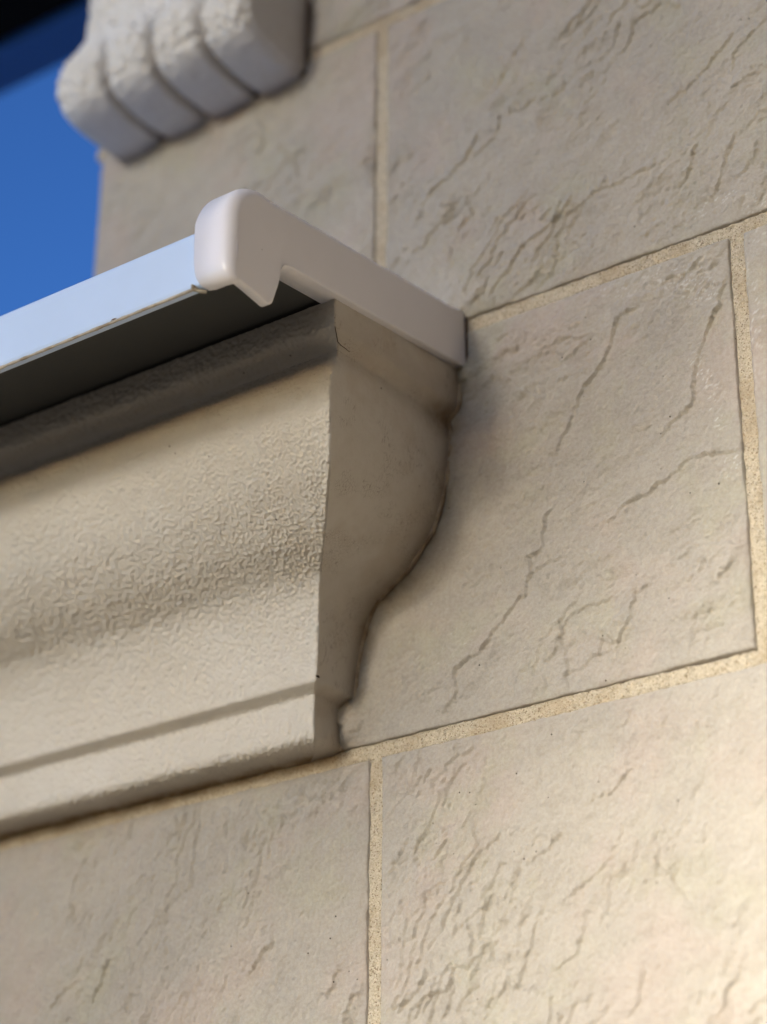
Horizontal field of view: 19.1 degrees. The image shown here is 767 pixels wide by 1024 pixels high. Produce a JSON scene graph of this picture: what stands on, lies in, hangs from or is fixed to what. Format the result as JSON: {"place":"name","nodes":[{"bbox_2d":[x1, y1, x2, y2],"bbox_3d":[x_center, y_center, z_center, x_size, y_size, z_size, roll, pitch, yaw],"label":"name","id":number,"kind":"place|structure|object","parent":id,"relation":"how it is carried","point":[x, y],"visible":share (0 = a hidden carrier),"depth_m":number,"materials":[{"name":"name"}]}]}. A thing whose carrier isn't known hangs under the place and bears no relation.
{"place":"outdoors","nodes":[
{"label":"outdoors","id":0,"kind":"place"},
{"bbox_2d":[0,63,102,315],"label":"sky","id":1,"kind":"structure","parent":0,"point":[50,172],"materials":[{"name":"blue"}]},
{"label":"ground","id":2,"kind":"structure","parent":0,"visible":0},
{"bbox_2d":[0,0,766,1023],"bbox_3d":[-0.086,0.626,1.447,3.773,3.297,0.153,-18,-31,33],"label":"stone wall","id":3,"kind":"structure","parent":2,"relation":"on","point":[534,790],"depth_m":1.51,"materials":[{"name":"beige stone"}]},
{"bbox_2d":[0,0,89,94],"bbox_3d":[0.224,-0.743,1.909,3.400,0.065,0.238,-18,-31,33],"label":"roof eave","id":4,"kind":"object","parent":3,"relation":"attached to","point":[38,38],"depth_m":2.36,"materials":[{"name":"blue paint"}]},
{"bbox_2d":[56,0,311,160],"bbox_3d":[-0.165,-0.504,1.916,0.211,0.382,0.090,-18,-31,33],"label":"corbel","id":5,"kind":"object","parent":3,"relation":"attached to","point":[137,77],"visible":1,"depth_m":1.83,"materials":[{"name":"paint"}]},
{"bbox_2d":[0,299,461,838],"bbox_3d":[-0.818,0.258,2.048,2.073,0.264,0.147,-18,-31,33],"label":"cornice","id":6,"kind":"structure","parent":3,"relation":"attached to","point":[231,558],"depth_m":1.56,"materials":[{"name":"paint"}]},
{"bbox_2d":[0,189,467,467],"bbox_3d":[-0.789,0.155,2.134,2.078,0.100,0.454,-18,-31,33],"label":"sill","id":7,"kind":"structure","parent":6,"relation":"on","point":[239,262],"depth_m":1.49,"materials":[{"name":"white metal"}]}
]}

